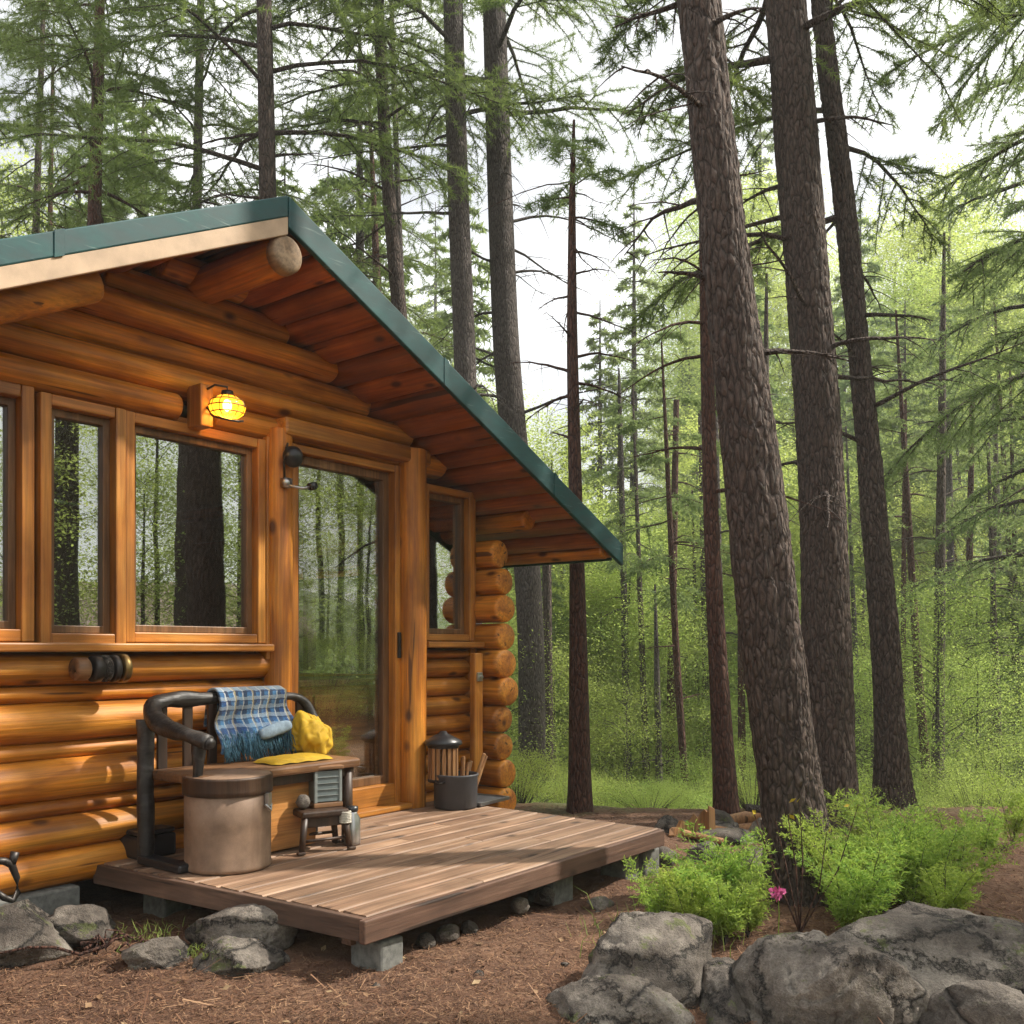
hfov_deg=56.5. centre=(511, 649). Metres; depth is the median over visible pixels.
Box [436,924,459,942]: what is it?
stone
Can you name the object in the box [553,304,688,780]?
conifer
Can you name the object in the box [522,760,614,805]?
shrub
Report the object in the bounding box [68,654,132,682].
wall spool
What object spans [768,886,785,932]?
pink flower
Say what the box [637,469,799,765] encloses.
leafy tree
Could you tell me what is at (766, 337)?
slim tree
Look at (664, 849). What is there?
stone
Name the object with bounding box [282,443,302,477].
gong bell
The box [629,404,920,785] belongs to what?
leafy tree
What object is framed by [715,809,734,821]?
rock
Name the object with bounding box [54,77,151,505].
conifer
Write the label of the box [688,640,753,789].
young tree
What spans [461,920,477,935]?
stone
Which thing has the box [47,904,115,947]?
rock
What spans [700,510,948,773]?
leafy tree
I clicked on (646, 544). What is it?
leafy tree
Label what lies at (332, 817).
footstool
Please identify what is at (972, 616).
leafy tree
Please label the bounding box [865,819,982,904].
fern
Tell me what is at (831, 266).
leafy tree
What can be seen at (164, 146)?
pine tree
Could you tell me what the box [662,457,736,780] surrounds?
conifer
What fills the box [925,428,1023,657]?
leafy tree
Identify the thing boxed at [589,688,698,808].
leafy tree
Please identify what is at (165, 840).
toolbox
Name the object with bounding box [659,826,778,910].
shrub
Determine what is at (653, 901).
shrub
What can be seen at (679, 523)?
leafy tree
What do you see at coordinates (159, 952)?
rock
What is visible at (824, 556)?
pine tree
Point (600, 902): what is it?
stone
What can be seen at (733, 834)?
rock
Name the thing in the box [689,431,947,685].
leafy tree
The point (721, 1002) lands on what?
boulder
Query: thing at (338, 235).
conifer
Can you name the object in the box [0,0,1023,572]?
sky
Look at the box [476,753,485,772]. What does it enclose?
firewood stick
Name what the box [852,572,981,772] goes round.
leafy tree
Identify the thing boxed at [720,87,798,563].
conifer
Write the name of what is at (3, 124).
pine tree
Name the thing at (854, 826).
fern
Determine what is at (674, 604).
slim tree
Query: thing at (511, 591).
young tree
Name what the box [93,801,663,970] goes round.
wooden deck
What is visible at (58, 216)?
conifer
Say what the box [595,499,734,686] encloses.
leafy tree
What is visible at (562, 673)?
leafy tree
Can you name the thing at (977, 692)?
young tree
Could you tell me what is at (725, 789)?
pine tree
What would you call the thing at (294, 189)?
conifer
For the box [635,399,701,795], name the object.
slim tree
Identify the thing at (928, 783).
shrub
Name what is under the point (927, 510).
leafy tree
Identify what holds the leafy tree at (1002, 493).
on the ground at (336, 950)
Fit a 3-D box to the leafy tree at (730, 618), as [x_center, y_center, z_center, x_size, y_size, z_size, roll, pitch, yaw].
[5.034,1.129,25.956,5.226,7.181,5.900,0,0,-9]
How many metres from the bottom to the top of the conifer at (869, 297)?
18.168 m
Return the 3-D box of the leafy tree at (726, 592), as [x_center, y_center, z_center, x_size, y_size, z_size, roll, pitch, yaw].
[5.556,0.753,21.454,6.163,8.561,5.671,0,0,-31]
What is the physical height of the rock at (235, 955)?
0.194 m
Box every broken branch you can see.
[682,830,723,843]
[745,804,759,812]
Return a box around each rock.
[0,899,72,967]
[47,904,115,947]
[121,936,193,969]
[184,904,298,949]
[192,936,289,975]
[654,815,678,832]
[684,820,738,827]
[684,827,761,844]
[687,841,719,861]
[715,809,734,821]
[732,846,762,876]
[748,817,761,839]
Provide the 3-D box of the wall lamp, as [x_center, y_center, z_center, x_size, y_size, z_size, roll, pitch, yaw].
[-1.450,-1.210,4.742,0.295,0.210,0.192,0,0,38]
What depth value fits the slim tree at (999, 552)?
22.81 m
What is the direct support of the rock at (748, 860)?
on the ground at (336, 950)
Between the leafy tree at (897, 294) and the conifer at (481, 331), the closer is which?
the conifer at (481, 331)
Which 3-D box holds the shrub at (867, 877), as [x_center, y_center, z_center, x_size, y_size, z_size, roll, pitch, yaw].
[1.488,1.003,4.171,0.424,0.466,0.542,0,0,-37]
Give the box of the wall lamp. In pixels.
[187,383,246,430]
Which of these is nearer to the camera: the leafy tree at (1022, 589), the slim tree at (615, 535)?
the slim tree at (615, 535)
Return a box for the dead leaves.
[19,830,1023,1023]
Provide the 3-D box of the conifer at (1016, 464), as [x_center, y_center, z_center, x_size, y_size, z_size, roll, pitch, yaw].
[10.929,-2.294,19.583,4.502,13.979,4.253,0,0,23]
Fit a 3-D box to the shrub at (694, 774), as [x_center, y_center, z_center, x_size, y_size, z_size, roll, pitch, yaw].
[2.397,1.750,11.102,2.076,1.304,1.955,0,0,-16]
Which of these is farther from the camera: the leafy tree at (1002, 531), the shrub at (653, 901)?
the leafy tree at (1002, 531)
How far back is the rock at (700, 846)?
5.55 m
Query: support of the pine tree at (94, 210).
on the ground at (336, 950)
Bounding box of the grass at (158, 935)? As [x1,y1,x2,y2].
[111,885,1023,981]
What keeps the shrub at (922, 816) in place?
on the ground at (336, 950)
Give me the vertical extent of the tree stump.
0.200 m
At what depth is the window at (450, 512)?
6.40 m
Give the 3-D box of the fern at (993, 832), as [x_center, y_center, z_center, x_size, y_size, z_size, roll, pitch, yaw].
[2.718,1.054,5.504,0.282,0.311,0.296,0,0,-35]
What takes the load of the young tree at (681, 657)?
on the ground at (336, 950)
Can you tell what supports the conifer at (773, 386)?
on the ground at (336, 950)
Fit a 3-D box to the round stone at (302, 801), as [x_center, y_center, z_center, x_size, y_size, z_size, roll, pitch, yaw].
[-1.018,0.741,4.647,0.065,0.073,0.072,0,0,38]
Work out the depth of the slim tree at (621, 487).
18.24 m
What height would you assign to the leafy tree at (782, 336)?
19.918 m
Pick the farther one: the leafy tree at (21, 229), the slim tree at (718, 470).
the leafy tree at (21, 229)
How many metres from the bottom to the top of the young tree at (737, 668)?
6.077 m
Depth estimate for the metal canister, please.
4.79 m
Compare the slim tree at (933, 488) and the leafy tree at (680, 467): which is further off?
the leafy tree at (680, 467)
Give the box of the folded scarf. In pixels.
[258,720,291,738]
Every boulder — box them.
[545,974,695,1023]
[581,911,712,1008]
[699,957,750,1023]
[731,930,929,1023]
[830,901,1023,995]
[918,980,1023,1023]
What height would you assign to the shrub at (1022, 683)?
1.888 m
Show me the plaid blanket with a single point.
(245, 715)
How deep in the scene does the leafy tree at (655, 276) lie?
49.26 m
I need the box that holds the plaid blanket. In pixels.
[203,685,296,763]
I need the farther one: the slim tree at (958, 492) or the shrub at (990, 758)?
the slim tree at (958, 492)
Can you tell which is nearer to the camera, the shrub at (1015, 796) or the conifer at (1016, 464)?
the shrub at (1015, 796)
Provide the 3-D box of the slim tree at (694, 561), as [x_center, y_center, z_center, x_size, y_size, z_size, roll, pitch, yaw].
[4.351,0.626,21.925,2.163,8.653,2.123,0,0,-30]
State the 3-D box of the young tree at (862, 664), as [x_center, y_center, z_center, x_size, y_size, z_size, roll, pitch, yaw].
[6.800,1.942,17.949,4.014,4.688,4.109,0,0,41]
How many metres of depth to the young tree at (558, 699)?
15.95 m
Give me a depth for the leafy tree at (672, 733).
17.99 m
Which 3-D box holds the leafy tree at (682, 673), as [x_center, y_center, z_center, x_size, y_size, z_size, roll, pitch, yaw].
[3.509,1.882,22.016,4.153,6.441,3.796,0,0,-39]
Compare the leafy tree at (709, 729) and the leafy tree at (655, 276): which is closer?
the leafy tree at (709, 729)
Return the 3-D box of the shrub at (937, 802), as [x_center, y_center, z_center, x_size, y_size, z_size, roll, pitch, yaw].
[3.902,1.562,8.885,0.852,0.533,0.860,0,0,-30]
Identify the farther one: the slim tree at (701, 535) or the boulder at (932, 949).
the slim tree at (701, 535)
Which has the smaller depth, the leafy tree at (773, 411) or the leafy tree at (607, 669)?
the leafy tree at (607, 669)
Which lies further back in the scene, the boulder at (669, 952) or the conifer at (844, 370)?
the conifer at (844, 370)
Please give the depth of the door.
5.74 m
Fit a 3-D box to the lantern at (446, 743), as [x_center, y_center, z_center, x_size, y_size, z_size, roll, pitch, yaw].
[-0.429,0.661,5.945,0.240,0.317,0.240,0,0,38]
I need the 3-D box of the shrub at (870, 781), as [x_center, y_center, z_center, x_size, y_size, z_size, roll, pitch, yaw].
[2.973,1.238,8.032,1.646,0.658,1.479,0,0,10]
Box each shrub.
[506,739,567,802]
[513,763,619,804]
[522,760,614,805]
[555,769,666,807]
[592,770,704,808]
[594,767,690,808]
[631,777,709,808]
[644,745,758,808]
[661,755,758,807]
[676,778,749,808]
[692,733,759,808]
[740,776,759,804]
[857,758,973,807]
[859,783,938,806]
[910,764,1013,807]
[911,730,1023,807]
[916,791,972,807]
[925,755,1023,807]
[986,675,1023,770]
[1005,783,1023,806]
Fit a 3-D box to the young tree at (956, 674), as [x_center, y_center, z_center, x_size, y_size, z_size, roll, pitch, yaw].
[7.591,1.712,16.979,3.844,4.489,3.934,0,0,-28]
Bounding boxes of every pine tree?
[0,0,127,231]
[0,0,183,237]
[0,0,257,238]
[0,0,536,282]
[55,0,407,304]
[102,79,193,218]
[227,0,539,319]
[255,0,670,731]
[288,0,471,278]
[303,68,493,380]
[308,0,690,801]
[468,113,653,813]
[590,0,842,813]
[592,0,1023,809]
[595,0,857,907]
[618,0,1018,834]
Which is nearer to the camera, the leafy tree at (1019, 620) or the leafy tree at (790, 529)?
the leafy tree at (1019, 620)
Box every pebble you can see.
[473,970,483,975]
[561,962,568,966]
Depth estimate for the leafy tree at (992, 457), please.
36.66 m
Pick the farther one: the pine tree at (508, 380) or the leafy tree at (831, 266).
the leafy tree at (831, 266)
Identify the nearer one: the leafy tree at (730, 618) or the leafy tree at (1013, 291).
the leafy tree at (730, 618)
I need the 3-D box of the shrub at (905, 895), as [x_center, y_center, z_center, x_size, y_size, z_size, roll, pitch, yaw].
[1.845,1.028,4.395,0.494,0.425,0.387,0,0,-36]
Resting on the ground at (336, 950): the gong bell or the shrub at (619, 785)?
the shrub at (619, 785)
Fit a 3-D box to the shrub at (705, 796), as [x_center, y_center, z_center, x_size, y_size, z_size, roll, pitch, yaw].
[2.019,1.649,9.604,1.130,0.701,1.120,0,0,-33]
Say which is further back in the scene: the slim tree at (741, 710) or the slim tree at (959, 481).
the slim tree at (959, 481)
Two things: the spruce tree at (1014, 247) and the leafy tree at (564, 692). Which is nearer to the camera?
the spruce tree at (1014, 247)
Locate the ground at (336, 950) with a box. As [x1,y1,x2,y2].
[0,614,1023,1023]
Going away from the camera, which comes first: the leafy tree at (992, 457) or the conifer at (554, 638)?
the conifer at (554, 638)
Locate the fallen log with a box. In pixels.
[730,811,761,829]
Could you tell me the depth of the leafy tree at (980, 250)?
40.42 m
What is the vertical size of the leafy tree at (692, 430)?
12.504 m
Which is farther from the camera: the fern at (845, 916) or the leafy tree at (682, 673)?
the leafy tree at (682, 673)
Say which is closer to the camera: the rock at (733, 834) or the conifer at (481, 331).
the rock at (733, 834)
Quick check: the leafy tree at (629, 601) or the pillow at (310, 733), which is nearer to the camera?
the pillow at (310, 733)
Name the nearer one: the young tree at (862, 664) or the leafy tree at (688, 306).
the young tree at (862, 664)
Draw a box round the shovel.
[0,851,20,902]
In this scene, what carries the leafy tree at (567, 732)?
on the ground at (336, 950)
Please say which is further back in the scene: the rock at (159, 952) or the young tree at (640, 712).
the young tree at (640, 712)
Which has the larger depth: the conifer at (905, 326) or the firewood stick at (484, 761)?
the conifer at (905, 326)
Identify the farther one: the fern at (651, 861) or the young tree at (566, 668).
the young tree at (566, 668)
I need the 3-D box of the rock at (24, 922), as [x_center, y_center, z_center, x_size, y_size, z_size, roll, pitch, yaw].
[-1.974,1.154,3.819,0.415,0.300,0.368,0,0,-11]
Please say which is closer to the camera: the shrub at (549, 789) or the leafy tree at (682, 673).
the shrub at (549, 789)
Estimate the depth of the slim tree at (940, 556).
15.05 m
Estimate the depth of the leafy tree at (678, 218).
46.20 m
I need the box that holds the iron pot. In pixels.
[434,770,478,809]
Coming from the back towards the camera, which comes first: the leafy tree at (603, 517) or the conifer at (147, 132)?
the conifer at (147, 132)
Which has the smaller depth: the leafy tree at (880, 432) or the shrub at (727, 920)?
the shrub at (727, 920)
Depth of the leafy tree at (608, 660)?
19.30 m
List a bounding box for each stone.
[295,794,309,809]
[415,932,435,949]
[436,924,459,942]
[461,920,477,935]
[510,897,529,913]
[533,887,554,905]
[587,896,614,909]
[588,948,594,962]
[658,846,676,867]
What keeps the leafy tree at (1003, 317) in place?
on the ground at (336, 950)
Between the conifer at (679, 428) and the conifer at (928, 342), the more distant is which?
the conifer at (679, 428)
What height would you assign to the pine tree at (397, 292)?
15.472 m
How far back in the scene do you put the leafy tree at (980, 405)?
43.09 m
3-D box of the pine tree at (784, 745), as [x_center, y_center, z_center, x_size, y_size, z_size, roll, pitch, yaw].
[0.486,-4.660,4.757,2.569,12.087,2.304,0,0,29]
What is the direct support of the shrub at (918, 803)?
on the ground at (336, 950)
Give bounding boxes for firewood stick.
[461,756,464,775]
[466,762,469,774]
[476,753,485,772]
[478,756,487,779]
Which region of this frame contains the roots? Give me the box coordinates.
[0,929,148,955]
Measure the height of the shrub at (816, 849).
0.500 m
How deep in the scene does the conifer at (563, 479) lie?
25.64 m
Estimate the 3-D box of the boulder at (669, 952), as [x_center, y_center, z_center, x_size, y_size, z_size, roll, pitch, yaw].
[0.488,1.288,3.470,0.529,0.670,0.784,0,0,38]
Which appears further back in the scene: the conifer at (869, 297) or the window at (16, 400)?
the conifer at (869, 297)
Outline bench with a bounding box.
[136,691,359,873]
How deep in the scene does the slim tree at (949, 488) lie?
20.70 m
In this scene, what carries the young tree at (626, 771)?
on the ground at (336, 950)
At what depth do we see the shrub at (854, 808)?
5.10 m
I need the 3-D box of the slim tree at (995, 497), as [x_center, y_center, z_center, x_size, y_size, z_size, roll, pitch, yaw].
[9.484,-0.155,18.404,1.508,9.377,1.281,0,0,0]
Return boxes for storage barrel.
[182,769,272,875]
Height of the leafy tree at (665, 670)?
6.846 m
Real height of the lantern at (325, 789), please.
0.206 m
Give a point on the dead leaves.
(226, 987)
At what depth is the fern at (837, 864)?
4.54 m
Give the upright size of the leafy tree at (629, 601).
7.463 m
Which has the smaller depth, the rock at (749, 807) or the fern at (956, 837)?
the fern at (956, 837)
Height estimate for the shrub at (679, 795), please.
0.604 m
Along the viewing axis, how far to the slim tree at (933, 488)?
22.88 m
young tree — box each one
[482,574,594,792]
[483,595,621,802]
[509,635,665,804]
[510,584,622,801]
[553,663,710,808]
[560,576,755,803]
[590,640,701,787]
[610,566,747,782]
[661,564,906,787]
[664,621,872,802]
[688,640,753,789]
[852,555,1023,807]
[853,643,955,794]
[855,654,915,785]
[859,624,1023,806]
[859,636,1023,801]
[864,552,1023,806]
[905,641,1023,805]
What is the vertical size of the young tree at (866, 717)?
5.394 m
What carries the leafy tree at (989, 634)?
on the ground at (336, 950)
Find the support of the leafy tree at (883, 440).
on the ground at (336, 950)
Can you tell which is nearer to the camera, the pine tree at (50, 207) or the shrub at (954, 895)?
the shrub at (954, 895)
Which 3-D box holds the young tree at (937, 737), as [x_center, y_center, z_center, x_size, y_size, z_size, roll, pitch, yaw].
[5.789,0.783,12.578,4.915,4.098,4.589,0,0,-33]
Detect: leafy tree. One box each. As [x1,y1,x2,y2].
[0,112,86,237]
[386,273,484,384]
[452,362,589,570]
[489,389,704,686]
[494,393,582,463]
[500,567,593,712]
[502,447,613,706]
[505,612,567,766]
[506,615,609,801]
[509,453,665,744]
[510,685,624,798]
[512,649,634,801]
[515,572,705,794]
[541,567,685,795]
[546,141,930,475]
[553,517,753,775]
[554,489,696,711]
[555,586,697,803]
[557,160,793,445]
[560,721,642,801]
[563,573,684,773]
[566,656,664,797]
[568,492,699,775]
[588,232,788,485]
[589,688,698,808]
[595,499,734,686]
[603,377,797,665]
[606,485,747,705]
[610,700,711,805]
[615,608,733,751]
[616,264,796,486]
[619,593,735,790]
[624,343,697,531]
[625,339,700,488]
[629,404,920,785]
[634,669,712,801]
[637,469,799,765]
[640,430,790,643]
[643,576,733,755]
[648,340,797,683]
[648,519,859,796]
[664,687,753,804]
[677,416,795,625]
[681,485,854,594]
[682,470,799,682]
[687,262,846,535]
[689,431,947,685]
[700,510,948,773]
[756,225,886,423]
[775,195,1011,520]
[778,239,1023,540]
[788,130,1023,715]
[797,399,912,513]
[845,413,1006,769]
[848,275,981,508]
[851,236,1023,510]
[851,416,988,581]
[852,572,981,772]
[855,462,1019,686]
[865,560,1023,804]
[873,163,1023,542]
[876,247,1005,426]
[877,242,1023,668]
[889,213,1023,593]
[895,319,1018,555]
[906,560,1023,789]
[911,674,1022,803]
[923,366,1023,558]
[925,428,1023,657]
[928,577,1023,715]
[959,431,1023,653]
[962,437,1023,660]
[982,441,1023,709]
[984,527,1023,662]
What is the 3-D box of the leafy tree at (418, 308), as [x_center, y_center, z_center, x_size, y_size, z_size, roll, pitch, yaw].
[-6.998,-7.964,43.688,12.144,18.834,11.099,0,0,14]
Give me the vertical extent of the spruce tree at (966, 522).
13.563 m
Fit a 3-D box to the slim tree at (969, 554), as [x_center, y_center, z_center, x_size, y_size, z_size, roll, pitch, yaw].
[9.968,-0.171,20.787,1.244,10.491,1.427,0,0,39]
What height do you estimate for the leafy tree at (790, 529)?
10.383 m
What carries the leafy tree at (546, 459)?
on the ground at (336, 950)
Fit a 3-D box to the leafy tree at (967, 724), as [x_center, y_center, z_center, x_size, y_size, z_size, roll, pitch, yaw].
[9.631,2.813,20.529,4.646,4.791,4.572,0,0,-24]
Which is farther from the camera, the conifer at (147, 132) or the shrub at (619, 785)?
the conifer at (147, 132)
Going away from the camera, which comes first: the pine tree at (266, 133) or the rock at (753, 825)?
the rock at (753, 825)
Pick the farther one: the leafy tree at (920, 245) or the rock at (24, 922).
the leafy tree at (920, 245)
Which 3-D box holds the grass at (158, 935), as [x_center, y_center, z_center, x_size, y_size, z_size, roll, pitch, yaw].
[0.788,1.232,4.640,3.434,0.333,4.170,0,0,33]
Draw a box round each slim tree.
[582,368,656,807]
[582,373,689,792]
[584,325,730,806]
[594,443,650,777]
[625,584,690,800]
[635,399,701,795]
[644,490,731,803]
[685,405,725,802]
[695,402,738,636]
[722,273,799,525]
[722,425,785,808]
[796,426,906,794]
[846,310,979,800]
[852,471,869,800]
[890,232,997,806]
[892,400,946,708]
[898,441,982,586]
[901,429,990,656]
[917,399,966,791]
[924,442,1023,802]
[934,396,1003,766]
[946,402,988,789]
[947,286,1023,793]
[978,370,1022,785]
[981,404,1023,795]
[982,403,1007,766]
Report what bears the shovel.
on the ground at (336, 950)
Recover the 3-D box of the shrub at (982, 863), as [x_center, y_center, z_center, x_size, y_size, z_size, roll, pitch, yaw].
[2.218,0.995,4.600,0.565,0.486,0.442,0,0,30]
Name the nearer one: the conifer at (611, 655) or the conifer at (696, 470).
the conifer at (611, 655)
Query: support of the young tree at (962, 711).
on the ground at (336, 950)
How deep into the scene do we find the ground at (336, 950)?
3.70 m
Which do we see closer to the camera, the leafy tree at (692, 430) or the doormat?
the doormat
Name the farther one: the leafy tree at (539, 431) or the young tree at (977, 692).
the leafy tree at (539, 431)
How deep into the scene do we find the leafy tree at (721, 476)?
43.10 m
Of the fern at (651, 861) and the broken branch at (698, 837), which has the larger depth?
the broken branch at (698, 837)
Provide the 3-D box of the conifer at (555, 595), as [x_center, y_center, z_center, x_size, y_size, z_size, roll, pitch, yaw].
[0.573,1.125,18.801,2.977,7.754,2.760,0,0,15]
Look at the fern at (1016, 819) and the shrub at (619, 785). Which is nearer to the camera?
the fern at (1016, 819)
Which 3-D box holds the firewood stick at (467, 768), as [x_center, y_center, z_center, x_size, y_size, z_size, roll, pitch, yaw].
[-0.288,0.819,6.034,0.023,0.208,0.083,0,0,22]
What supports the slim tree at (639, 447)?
on the ground at (336, 950)
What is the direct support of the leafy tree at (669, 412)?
on the ground at (336, 950)
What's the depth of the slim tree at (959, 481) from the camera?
25.96 m
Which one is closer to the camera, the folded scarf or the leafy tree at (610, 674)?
the folded scarf
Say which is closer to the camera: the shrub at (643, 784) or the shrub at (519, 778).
the shrub at (519, 778)
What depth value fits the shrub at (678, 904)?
3.93 m
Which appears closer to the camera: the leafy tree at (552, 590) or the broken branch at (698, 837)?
the broken branch at (698, 837)
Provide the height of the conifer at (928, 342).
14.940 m
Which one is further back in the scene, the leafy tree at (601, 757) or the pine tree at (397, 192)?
the leafy tree at (601, 757)
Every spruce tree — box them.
[859,0,1023,572]
[896,0,1023,624]
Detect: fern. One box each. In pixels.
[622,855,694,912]
[644,857,704,910]
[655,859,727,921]
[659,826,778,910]
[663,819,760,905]
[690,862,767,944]
[713,863,775,936]
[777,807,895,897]
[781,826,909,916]
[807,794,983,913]
[813,833,865,894]
[815,865,876,929]
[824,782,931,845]
[828,803,911,851]
[830,825,900,896]
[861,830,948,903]
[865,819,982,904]
[871,813,984,870]
[882,822,974,904]
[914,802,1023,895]
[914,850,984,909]
[958,803,1008,856]
[982,769,1023,844]
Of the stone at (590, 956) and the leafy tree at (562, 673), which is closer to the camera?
the stone at (590, 956)
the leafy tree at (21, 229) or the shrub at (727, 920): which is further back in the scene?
the leafy tree at (21, 229)
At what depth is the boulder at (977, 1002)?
3.00 m
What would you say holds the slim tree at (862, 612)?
on the ground at (336, 950)
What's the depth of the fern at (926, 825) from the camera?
4.82 m
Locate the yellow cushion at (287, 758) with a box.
[254,753,332,764]
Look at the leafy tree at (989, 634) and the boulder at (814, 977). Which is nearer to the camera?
the boulder at (814, 977)
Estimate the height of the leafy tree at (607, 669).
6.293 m
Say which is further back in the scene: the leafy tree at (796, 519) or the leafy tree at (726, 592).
the leafy tree at (796, 519)
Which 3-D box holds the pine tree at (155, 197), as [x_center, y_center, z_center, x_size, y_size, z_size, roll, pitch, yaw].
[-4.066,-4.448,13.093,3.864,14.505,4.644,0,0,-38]
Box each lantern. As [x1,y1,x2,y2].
[309,764,343,808]
[424,731,461,782]
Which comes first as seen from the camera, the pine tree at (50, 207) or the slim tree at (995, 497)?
the pine tree at (50, 207)
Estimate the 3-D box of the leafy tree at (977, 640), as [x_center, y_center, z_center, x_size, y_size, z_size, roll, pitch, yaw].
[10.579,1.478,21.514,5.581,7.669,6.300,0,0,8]
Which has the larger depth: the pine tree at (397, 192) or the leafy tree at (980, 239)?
the leafy tree at (980, 239)
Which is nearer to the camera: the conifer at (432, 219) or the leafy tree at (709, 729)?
the leafy tree at (709, 729)
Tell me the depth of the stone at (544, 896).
4.47 m
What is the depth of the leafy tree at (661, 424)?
54.99 m
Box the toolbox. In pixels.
[119,824,175,859]
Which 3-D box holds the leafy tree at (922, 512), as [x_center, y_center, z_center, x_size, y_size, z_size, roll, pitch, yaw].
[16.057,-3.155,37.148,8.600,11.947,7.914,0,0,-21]
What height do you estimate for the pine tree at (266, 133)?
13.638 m
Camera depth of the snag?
13.94 m
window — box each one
[0,380,33,641]
[31,391,125,642]
[126,410,265,643]
[426,483,473,640]
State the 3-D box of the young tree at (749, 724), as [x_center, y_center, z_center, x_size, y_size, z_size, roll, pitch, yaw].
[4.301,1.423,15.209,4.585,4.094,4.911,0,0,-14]
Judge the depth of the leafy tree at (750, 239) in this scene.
39.80 m
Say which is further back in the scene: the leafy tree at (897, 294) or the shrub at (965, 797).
the leafy tree at (897, 294)
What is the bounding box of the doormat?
[477,793,508,805]
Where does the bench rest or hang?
on the wooden deck
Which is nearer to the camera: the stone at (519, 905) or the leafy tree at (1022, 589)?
the stone at (519, 905)
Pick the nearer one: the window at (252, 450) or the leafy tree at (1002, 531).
the window at (252, 450)
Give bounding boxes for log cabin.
[0,196,622,914]
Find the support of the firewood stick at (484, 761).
in the iron pot
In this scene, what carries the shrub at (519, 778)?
on the ground at (336, 950)
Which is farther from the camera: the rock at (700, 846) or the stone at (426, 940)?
the rock at (700, 846)
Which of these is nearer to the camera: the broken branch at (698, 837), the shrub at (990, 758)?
the broken branch at (698, 837)
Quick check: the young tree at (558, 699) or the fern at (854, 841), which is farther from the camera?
the young tree at (558, 699)
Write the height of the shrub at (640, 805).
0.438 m
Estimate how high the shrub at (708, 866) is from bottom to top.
0.472 m
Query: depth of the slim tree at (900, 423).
15.95 m
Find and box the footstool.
[288,806,355,855]
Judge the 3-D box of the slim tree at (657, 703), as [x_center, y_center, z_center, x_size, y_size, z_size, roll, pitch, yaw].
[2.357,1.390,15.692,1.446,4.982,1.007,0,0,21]
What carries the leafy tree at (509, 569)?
on the ground at (336, 950)
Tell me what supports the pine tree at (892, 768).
on the ground at (336, 950)
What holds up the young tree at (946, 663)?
on the ground at (336, 950)
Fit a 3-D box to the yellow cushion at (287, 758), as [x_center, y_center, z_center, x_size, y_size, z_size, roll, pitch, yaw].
[-1.081,0.533,4.724,0.180,0.030,0.360,0,0,38]
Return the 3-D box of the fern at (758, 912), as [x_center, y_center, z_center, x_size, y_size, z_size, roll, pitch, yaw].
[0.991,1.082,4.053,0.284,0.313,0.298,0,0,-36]
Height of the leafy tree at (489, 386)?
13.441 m
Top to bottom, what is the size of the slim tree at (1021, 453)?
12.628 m
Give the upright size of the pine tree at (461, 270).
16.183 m
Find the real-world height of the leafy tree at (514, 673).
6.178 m
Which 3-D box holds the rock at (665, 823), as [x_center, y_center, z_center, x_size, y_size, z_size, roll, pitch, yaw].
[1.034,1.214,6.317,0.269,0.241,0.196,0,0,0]
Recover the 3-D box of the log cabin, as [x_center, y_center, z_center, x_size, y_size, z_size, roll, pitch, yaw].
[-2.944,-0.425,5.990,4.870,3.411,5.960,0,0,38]
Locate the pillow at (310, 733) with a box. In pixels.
[291,710,332,754]
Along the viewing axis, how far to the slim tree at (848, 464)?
19.96 m
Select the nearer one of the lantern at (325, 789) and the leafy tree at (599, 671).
the lantern at (325, 789)
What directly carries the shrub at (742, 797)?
on the ground at (336, 950)
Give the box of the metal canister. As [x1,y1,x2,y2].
[344,805,360,844]
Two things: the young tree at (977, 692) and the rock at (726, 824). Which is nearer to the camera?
the rock at (726, 824)
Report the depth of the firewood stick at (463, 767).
6.00 m
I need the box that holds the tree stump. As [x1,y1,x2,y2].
[668,805,714,835]
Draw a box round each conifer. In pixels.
[43,130,104,500]
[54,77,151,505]
[126,90,166,219]
[276,157,305,672]
[299,160,348,655]
[299,179,417,672]
[415,202,453,364]
[418,186,562,789]
[494,565,602,791]
[514,615,568,800]
[551,435,591,591]
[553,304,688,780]
[562,562,639,804]
[582,195,711,777]
[650,371,696,596]
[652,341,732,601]
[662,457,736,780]
[675,255,800,791]
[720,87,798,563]
[789,200,958,757]
[796,275,895,656]
[851,301,986,787]
[853,207,1018,641]
[891,292,1023,762]
[930,311,1023,803]
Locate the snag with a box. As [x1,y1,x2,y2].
[543,565,553,798]
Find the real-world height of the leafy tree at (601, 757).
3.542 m
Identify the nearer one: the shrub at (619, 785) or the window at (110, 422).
the window at (110, 422)
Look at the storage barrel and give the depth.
4.16 m
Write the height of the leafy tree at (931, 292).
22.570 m
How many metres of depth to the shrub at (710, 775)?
12.41 m
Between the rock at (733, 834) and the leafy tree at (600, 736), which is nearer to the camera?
the rock at (733, 834)
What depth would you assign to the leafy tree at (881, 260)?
42.85 m
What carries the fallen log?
on the ground at (336, 950)

